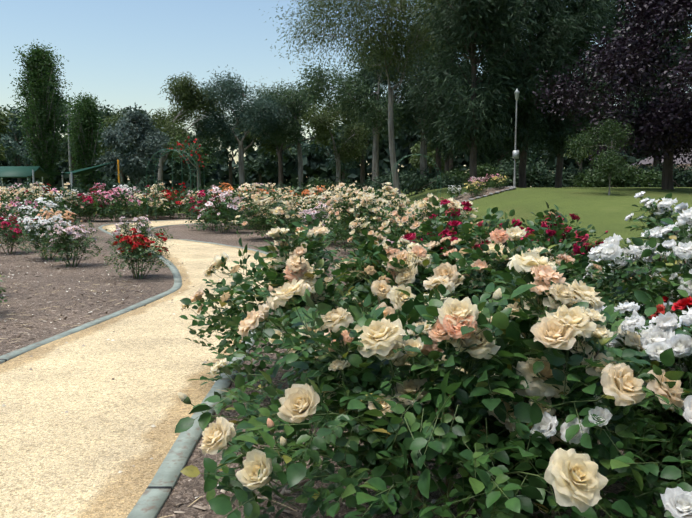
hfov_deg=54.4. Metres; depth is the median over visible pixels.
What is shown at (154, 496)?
path edging kerb
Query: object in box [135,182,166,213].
rose bush
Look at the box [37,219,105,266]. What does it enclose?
rose bush
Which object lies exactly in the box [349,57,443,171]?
tree
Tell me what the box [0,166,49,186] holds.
playground shelter
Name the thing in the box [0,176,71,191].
shrub
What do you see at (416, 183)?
shrub
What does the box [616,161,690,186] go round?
shrub
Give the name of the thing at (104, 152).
tree
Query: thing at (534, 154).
tree
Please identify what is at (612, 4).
pine tree
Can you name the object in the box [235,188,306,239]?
rose bush
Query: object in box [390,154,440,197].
garden arch
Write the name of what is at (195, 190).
shrub
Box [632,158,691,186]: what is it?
shrub
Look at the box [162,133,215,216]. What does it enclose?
tall garden arch
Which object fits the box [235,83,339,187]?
tree
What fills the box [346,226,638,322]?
cream rose bush
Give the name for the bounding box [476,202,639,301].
crimson rose bush
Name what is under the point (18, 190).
rose bush
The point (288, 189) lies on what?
rose bush
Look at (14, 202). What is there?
rose bush
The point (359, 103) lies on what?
eucalyptus tree
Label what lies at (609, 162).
tree sapling
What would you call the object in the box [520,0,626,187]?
pine tree
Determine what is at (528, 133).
pine tree
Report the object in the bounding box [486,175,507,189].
round rose bush
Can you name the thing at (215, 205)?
rose bush
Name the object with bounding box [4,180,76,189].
shrub
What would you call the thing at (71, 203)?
rose bush
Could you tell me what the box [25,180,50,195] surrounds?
rose bush
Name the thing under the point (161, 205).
rose bush
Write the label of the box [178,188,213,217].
rose bush
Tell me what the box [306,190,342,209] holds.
rose bush
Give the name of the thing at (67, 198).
rose bush
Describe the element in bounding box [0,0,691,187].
sky
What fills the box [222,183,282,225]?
rose bush
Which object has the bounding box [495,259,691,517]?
rose bush
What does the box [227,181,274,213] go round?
rose bush
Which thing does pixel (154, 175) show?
arch
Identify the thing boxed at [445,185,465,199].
round rose bush
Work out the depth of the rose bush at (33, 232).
13.51 m
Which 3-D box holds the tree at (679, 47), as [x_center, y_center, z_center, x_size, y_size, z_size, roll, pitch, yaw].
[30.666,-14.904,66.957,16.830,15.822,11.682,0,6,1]
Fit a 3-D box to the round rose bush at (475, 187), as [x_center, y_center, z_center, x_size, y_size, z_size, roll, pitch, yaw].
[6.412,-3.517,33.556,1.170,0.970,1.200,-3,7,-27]
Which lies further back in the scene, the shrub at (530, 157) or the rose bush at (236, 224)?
the shrub at (530, 157)
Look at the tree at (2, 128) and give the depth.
91.31 m
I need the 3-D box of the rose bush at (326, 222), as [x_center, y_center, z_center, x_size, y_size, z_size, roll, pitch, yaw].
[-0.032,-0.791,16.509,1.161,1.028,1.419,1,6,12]
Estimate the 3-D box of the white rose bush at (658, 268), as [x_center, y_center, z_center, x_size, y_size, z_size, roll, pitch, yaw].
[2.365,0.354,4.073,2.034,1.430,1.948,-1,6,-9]
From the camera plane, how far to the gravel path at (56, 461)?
4.67 m
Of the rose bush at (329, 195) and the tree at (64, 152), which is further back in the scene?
the tree at (64, 152)
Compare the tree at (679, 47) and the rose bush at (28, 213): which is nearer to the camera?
the rose bush at (28, 213)
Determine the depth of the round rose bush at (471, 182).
34.70 m
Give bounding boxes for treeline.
[0,96,646,191]
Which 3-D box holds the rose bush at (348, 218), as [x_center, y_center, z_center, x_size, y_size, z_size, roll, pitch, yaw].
[0.349,-0.682,13.443,1.791,1.474,1.914,2,7,20]
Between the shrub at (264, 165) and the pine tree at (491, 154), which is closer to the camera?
the pine tree at (491, 154)
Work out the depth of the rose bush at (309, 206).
18.80 m
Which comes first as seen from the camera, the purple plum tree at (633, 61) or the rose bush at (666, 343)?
the rose bush at (666, 343)
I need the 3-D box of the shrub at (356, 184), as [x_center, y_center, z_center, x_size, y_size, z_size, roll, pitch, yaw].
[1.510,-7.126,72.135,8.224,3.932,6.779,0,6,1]
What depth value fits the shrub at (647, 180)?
53.82 m
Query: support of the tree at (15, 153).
on the lawn ground
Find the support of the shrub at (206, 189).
on the lawn ground
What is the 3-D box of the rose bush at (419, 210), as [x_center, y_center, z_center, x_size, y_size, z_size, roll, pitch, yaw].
[1.394,-0.344,10.718,1.785,1.390,1.900,-3,7,-29]
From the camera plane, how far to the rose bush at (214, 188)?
32.17 m
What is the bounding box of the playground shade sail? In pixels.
[32,160,119,189]
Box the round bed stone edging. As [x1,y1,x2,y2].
[439,186,516,205]
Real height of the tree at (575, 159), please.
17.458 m
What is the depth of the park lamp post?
35.23 m
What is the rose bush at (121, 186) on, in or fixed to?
on the mulch bed
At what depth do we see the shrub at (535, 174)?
56.18 m
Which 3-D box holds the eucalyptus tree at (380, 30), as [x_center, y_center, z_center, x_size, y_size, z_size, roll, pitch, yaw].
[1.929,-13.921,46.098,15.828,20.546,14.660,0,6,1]
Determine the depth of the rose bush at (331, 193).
23.00 m
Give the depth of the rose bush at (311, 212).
17.16 m
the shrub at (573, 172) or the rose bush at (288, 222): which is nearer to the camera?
the rose bush at (288, 222)
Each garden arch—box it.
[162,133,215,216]
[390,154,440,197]
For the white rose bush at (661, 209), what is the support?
on the mulch bed
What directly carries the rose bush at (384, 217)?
on the mulch bed
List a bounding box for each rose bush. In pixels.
[0,179,52,205]
[0,187,14,199]
[0,188,15,202]
[0,192,38,228]
[0,199,19,235]
[0,214,36,253]
[0,275,7,304]
[2,200,54,230]
[11,182,40,189]
[12,196,51,218]
[13,214,74,259]
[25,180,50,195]
[25,196,71,216]
[28,206,85,246]
[30,182,83,218]
[37,189,85,217]
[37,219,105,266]
[71,186,108,220]
[79,192,108,218]
[83,183,141,221]
[101,226,173,278]
[106,215,160,249]
[109,193,136,216]
[113,184,139,193]
[121,192,174,219]
[122,186,149,214]
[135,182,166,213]
[136,196,162,217]
[151,182,188,217]
[174,250,691,517]
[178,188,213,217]
[179,214,433,406]
[185,190,231,229]
[191,200,223,226]
[195,189,248,232]
[198,185,237,212]
[204,182,248,204]
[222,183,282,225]
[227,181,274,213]
[234,205,271,229]
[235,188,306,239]
[250,194,297,230]
[258,192,289,222]
[265,182,296,197]
[269,187,319,226]
[273,186,309,199]
[274,207,307,233]
[282,194,336,236]
[292,199,308,207]
[293,198,334,241]
[295,185,325,202]
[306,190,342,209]
[307,182,328,198]
[318,188,405,259]
[320,190,342,199]
[324,208,352,245]
[327,183,358,197]
[328,179,409,250]
[344,188,419,258]
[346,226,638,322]
[351,187,391,199]
[378,193,479,247]
[399,196,588,291]
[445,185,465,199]
[464,180,483,197]
[467,176,486,189]
[467,177,487,193]
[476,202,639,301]
[485,173,505,186]
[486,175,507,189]
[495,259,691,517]
[577,207,691,348]
[612,237,656,313]
[614,191,688,318]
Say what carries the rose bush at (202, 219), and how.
on the mulch bed
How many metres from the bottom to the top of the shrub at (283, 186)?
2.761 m
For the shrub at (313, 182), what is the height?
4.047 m
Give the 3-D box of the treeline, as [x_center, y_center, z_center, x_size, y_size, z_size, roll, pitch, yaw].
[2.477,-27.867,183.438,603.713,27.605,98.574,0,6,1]
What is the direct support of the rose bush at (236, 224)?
on the mulch bed
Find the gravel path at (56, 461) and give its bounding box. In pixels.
[0,220,276,517]
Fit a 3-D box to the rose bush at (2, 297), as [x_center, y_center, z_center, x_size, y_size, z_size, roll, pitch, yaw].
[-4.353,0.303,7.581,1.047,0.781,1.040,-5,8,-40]
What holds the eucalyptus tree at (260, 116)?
on the lawn ground
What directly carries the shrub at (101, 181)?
on the lawn ground
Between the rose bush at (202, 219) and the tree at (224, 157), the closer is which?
the rose bush at (202, 219)
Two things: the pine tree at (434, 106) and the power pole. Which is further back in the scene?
the power pole
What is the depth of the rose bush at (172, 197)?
30.91 m
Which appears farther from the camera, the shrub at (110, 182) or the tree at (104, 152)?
the tree at (104, 152)
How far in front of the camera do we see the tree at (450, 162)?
90.83 m
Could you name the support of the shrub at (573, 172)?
on the lawn ground
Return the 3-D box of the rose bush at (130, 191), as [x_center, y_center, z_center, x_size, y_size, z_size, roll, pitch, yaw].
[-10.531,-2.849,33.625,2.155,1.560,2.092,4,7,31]
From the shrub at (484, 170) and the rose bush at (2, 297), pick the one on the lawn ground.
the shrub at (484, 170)
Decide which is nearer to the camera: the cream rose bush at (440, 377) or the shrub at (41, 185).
the cream rose bush at (440, 377)
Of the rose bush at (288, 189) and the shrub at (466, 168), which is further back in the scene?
the shrub at (466, 168)
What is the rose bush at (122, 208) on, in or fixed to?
on the mulch bed
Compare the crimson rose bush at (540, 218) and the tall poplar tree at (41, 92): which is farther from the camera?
the tall poplar tree at (41, 92)
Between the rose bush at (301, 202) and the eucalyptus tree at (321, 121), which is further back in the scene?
the eucalyptus tree at (321, 121)
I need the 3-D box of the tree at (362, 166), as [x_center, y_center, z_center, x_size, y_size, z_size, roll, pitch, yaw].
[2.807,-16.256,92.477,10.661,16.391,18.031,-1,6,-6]
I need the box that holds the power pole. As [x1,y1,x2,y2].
[65,113,71,184]
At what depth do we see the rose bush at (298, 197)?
22.97 m
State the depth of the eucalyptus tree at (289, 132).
77.63 m
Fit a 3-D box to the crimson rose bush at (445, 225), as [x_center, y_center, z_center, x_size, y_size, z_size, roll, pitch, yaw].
[1.142,0.181,5.675,1.825,1.425,1.816,3,7,27]
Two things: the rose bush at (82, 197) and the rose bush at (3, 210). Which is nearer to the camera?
the rose bush at (3, 210)
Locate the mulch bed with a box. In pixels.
[0,213,666,517]
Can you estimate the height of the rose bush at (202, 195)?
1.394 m
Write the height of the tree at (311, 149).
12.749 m
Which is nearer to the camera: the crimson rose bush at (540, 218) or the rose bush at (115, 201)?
the crimson rose bush at (540, 218)
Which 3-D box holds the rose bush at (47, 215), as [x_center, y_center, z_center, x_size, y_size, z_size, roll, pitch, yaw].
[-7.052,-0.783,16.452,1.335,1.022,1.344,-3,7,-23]
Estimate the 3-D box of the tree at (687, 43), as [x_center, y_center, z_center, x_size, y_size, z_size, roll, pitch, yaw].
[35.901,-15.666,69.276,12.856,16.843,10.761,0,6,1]
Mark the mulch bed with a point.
(185, 492)
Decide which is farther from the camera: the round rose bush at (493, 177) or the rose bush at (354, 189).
the round rose bush at (493, 177)
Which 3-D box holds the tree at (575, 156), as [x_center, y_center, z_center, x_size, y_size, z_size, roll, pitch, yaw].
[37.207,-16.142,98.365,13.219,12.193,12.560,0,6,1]
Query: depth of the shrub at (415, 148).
119.75 m
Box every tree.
[0,103,33,186]
[0,105,19,160]
[8,39,72,186]
[55,96,120,182]
[58,133,117,160]
[59,88,105,191]
[101,72,228,189]
[152,113,225,189]
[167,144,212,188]
[186,64,297,185]
[213,121,260,185]
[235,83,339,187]
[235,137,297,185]
[244,76,316,190]
[259,0,476,197]
[290,41,428,182]
[295,128,372,182]
[302,92,372,183]
[326,85,409,186]
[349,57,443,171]
[362,10,464,179]
[396,0,490,172]
[404,0,562,179]
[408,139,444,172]
[409,93,469,171]
[453,1,536,167]
[462,0,585,187]
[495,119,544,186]
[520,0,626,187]
[524,0,691,189]
[528,119,546,162]
[546,112,595,170]
[564,120,642,169]
[567,0,661,186]
[584,21,691,165]
[616,0,691,166]
[665,27,691,90]
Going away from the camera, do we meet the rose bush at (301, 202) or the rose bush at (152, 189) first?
the rose bush at (301, 202)
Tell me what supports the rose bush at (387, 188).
on the mulch bed
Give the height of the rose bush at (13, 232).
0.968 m
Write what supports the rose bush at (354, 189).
on the mulch bed
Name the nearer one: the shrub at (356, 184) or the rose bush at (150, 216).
the rose bush at (150, 216)
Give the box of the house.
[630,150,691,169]
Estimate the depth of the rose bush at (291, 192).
26.54 m
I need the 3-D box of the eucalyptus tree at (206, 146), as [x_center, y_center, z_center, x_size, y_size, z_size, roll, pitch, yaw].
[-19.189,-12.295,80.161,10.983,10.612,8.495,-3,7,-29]
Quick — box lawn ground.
[139,187,691,305]
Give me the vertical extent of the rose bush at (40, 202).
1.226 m
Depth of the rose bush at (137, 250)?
10.80 m
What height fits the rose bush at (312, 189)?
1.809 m
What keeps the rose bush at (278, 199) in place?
on the mulch bed
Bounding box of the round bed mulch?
[453,187,511,201]
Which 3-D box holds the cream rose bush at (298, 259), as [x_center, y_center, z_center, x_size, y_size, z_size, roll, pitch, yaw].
[-0.164,0.334,4.913,2.154,1.295,2.052,0,6,1]
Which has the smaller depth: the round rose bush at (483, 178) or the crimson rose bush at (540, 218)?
the crimson rose bush at (540, 218)
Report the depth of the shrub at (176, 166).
123.69 m
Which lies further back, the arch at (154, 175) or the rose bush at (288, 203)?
the arch at (154, 175)
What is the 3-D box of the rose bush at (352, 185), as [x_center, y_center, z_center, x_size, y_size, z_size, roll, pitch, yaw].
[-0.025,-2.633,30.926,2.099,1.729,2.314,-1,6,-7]
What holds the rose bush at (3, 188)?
on the mulch bed
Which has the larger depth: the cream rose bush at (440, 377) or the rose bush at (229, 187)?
the rose bush at (229, 187)
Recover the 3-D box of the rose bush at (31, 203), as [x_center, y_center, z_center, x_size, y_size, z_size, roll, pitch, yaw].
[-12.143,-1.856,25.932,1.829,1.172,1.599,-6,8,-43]
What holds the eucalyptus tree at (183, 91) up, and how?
on the lawn ground
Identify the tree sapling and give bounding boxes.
[565,115,633,194]
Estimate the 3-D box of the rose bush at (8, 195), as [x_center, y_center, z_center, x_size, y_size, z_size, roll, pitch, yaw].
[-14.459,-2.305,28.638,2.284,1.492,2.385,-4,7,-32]
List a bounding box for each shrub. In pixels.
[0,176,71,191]
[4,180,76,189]
[53,175,133,192]
[69,174,181,196]
[164,186,210,194]
[199,179,251,191]
[231,180,331,193]
[288,175,351,192]
[326,175,388,195]
[359,167,465,195]
[398,166,443,190]
[430,160,511,185]
[438,163,512,186]
[479,152,572,186]
[552,162,611,186]
[570,159,662,186]
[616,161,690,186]
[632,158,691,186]
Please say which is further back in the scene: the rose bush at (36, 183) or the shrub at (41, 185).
the shrub at (41, 185)
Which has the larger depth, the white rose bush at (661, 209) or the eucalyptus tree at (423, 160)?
the eucalyptus tree at (423, 160)
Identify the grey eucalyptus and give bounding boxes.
[94,104,173,187]
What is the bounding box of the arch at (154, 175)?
[146,149,199,222]
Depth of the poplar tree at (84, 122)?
58.74 m
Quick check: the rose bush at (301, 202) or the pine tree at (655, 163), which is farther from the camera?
the pine tree at (655, 163)
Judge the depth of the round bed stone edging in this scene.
33.01 m
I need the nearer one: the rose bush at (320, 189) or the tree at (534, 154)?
the rose bush at (320, 189)
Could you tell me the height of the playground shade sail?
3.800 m
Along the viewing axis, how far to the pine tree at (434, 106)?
60.02 m
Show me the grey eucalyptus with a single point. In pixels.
(132, 128)
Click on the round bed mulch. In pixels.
(485, 192)
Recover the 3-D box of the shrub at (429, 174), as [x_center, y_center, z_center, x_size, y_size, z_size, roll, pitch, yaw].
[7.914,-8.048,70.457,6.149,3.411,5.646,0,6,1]
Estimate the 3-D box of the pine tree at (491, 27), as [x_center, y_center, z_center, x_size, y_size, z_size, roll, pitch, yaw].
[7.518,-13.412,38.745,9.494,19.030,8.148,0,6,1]
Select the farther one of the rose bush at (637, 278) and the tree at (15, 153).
the tree at (15, 153)
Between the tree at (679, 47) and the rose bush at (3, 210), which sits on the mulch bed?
the rose bush at (3, 210)
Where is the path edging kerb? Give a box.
[0,220,277,517]
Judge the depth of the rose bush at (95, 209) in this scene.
30.86 m
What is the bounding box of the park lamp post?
[513,89,519,186]
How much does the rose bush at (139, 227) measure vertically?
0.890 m

